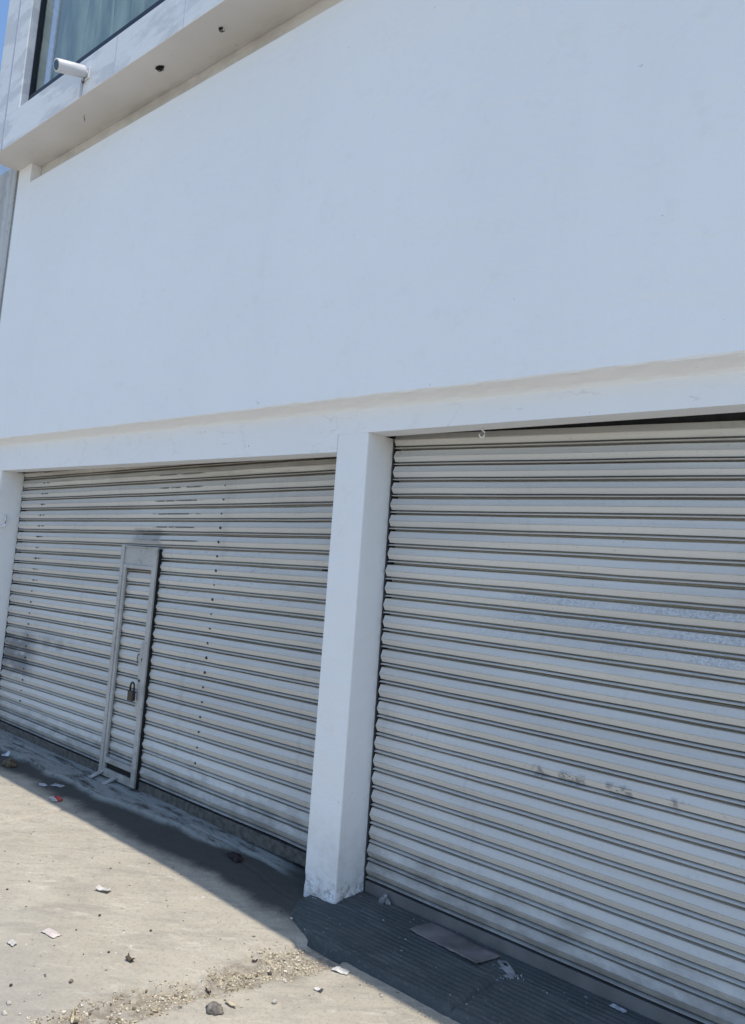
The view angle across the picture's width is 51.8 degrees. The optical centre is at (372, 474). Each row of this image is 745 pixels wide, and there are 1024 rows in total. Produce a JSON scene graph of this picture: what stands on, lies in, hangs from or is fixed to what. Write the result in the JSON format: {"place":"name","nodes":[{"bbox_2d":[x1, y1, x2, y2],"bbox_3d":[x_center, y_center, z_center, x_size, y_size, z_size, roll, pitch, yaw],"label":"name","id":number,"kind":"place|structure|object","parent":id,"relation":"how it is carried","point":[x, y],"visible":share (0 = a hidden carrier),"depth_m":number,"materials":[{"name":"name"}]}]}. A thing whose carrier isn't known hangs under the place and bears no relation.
{"place":"outdoors","nodes":[
{"label":"outdoors","id":0,"kind":"place"},
{"bbox_2d":[0,0,9,69],"label":"sky","id":1,"kind":"structure","parent":0,"point":[4,4],"materials":[{"name":"blue"}]},
{"bbox_2d":[9,800,442,1023],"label":"gravel","id":2,"kind":"structure","parent":0,"point":[236,977],"depth_m":3.03,"materials":[{"name":"beige gravel"}]},
{"bbox_2d":[0,729,459,1023],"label":"ground","id":3,"kind":"structure","parent":0,"point":[199,876],"depth_m":3.49,"materials":[{"name":"concrete"}]},
{"bbox_2d":[1,758,17,767],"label":"debris clump","id":4,"kind":"object","parent":3,"relation":"on","point":[10,762],"visible":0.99,"depth_m":5.55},
{"bbox_2d":[0,164,18,318],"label":"neighbouring building","id":5,"kind":"structure","parent":3,"relation":"on","point":[9,177],"depth_m":7.11,"materials":[{"name":"paint"}]},
{"bbox_2d":[7,939,17,945],"bbox_3d":[-1.488,1.932,3.166,0.050,0.010,0.029,-2,-9,41],"label":"paper wad","id":6,"kind":"object","parent":3,"relation":"on","point":[12,942],"visible":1,"depth_m":3.17,"materials":[{"name":"white paper"}]},
{"bbox_2d":[41,927,61,937],"bbox_3d":[-1.370,1.955,3.270,0.091,0.006,0.043,0,-8,33],"label":"paper scrap","id":7,"kind":"object","parent":3,"relation":"on","point":[50,932],"visible":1,"depth_m":3.27,"materials":[{"name":"white paper"}]},
{"bbox_2d":[49,795,62,801],"bbox_3d":[-2.037,2.083,4.931,0.064,0.013,0.108,9,-8,-38],"label":"snack wrapper","id":8,"kind":"object","parent":3,"relation":"on","point":[56,798],"visible":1,"depth_m":4.93,"materials":[{"name":"red plastic"}]},
{"bbox_2d":[51,783,64,787],"bbox_3d":[-2.134,2.108,5.199,0.100,0.006,0.048,1,-7,22],"label":"foil wrapper","id":9,"kind":"object","parent":3,"relation":"on","point":[58,785],"visible":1,"depth_m":5.19,"materials":[{"name":"silver metal"}]},
{"bbox_2d":[70,1007,78,1022],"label":"dry leaf","id":10,"kind":"object","parent":3,"relation":"on","point":[74,1018],"visible":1,"depth_m":2.75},
{"bbox_2d":[95,885,112,890],"bbox_3d":[-1.294,1.993,3.691,0.078,0.023,0.041,2,-7,19],"label":"torn paper","id":11,"kind":"object","parent":3,"relation":"on","point":[100,887],"visible":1,"depth_m":3.69,"materials":[{"name":"white paper"}]},
{"bbox_2d":[125,953,135,961],"bbox_3d":[-0.986,1.968,3.123,0.043,0.025,0.022,0,-7,30],"label":"dead leaf","id":12,"kind":"object","parent":3,"relation":"on","point":[128,958],"visible":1,"depth_m":3.12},
{"bbox_2d":[206,1001,223,1014],"bbox_3d":[-0.586,1.972,2.831,0.078,0.040,0.057,-2,-9,41],"label":"stone","id":13,"kind":"object","parent":3,"relation":"on","point":[214,1008],"visible":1,"depth_m":2.82,"materials":[{"name":"grey stone"}]},
{"bbox_2d":[225,1001,235,1006],"bbox_3d":[-0.530,1.981,2.872,0.058,0.010,0.017,-2,-9,41],"label":"fallen leaf","id":14,"kind":"object","parent":3,"relation":"on","point":[231,1003],"visible":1,"depth_m":2.87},
{"bbox_2d":[314,987,323,991],"bbox_3d":[-0.211,2.020,3.010,0.037,0.008,0.022,0,-8,32],"label":"wrapper","id":15,"kind":"object","parent":3,"relation":"on","point":[318,989],"visible":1,"depth_m":3.01,"materials":[{"name":"white paper"}]},
{"bbox_2d":[331,966,349,974],"bbox_3d":[-0.132,2.048,3.158,0.077,0.021,0.038,1,-7,22],"label":"paper piece","id":16,"kind":"object","parent":3,"relation":"on","point":[341,970],"visible":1,"depth_m":3.16,"materials":[{"name":"white paper"}]},
{"bbox_2d":[0,0,744,903],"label":"shop building","id":17,"kind":"structure","parent":3,"relation":"on","point":[354,236],"depth_m":3.98,"materials":[{"name":"white paint"}]},
{"bbox_2d":[53,58,90,96],"bbox_3d":[-2.260,-3.001,5.733,0.121,0.207,0.257,-2,-9,41],"label":"security camera","id":18,"kind":"object","parent":17,"relation":"attached to","point":[66,67],"visible":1,"depth_m":5.70,"materials":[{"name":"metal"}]},
{"bbox_2d":[0,457,336,866],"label":"roller shutter","id":19,"kind":"object","parent":17,"relation":"attached to","point":[189,600],"visible":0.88,"depth_m":5.06,"materials":[{"name":"metal"}]},
{"bbox_2d":[88,545,162,788],"bbox_3d":[-1.725,1.313,5.341,0.466,1.630,0.110,-2,-9,41],"label":"small door","id":20,"kind":"structure","parent":19,"relation":"in","point":[140,557],"depth_m":5.31,"materials":[{"name":"grey paint"}]},
{"bbox_2d":[127,681,135,700],"bbox_3d":[-1.644,1.477,5.232,0.066,0.130,0.028,-2,-9,41],"label":"padlock","id":21,"kind":"object","parent":19,"relation":"hanging from","point":[131,694],"visible":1,"depth_m":5.22,"materials":[{"name":"grey metal"}]},
{"bbox_2d":[363,412,744,1023],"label":"roller shutter","id":22,"kind":"object","parent":17,"relation":"attached to","point":[557,783],"visible":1,"depth_m":3.24,"materials":[{"name":"metal"}]},
{"bbox_2d":[291,891,660,1023],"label":"pavement step","id":23,"kind":"object","parent":3,"relation":"on","point":[392,949],"visible":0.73,"depth_m":3.14,"materials":[{"name":"grey concrete"}]},
{"bbox_2d":[410,922,500,962],"bbox_3d":[0.356,2.043,3.349,0.148,0.014,0.395,10,-9,-43],"label":"board sheet","id":24,"kind":"object","parent":23,"relation":"on","point":[464,947],"visible":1,"depth_m":3.35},
{"bbox_2d":[496,960,523,980],"bbox_3d":[0.557,2.050,3.159,0.110,0.029,0.142,4,-6,0],"label":"crumpled paper","id":25,"kind":"object","parent":23,"relation":"on","point":[507,968],"visible":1,"depth_m":3.15,"materials":[{"name":"white paper"}]},
{"bbox_2d":[609,1003,626,1012],"bbox_3d":[0.939,2.040,2.930,0.028,0.006,0.065,9,-8,-39],"label":"paper chip","id":26,"kind":"object","parent":23,"relation":"on","point":[617,1007],"visible":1,"depth_m":2.93,"materials":[{"name":"white paper"}]},
{"bbox_2d":[226,851,243,862],"bbox_3d":[-0.749,2.083,4.185,0.060,0.034,0.118,9,-8,-37],"label":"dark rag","id":27,"kind":"object","parent":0,"point":[235,856],"visible":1,"depth_m":4.17,"materials":[{"name":"black fabric"}]},
{"bbox_2d":[378,894,390,904],"bbox_3d":[0.060,2.051,3.695,0.064,0.056,0.028,1,-7,23],"label":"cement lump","id":28,"kind":"object","parent":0,"point":[384,899],"visible":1,"depth_m":3.69,"materials":[{"name":"grey concrete"}]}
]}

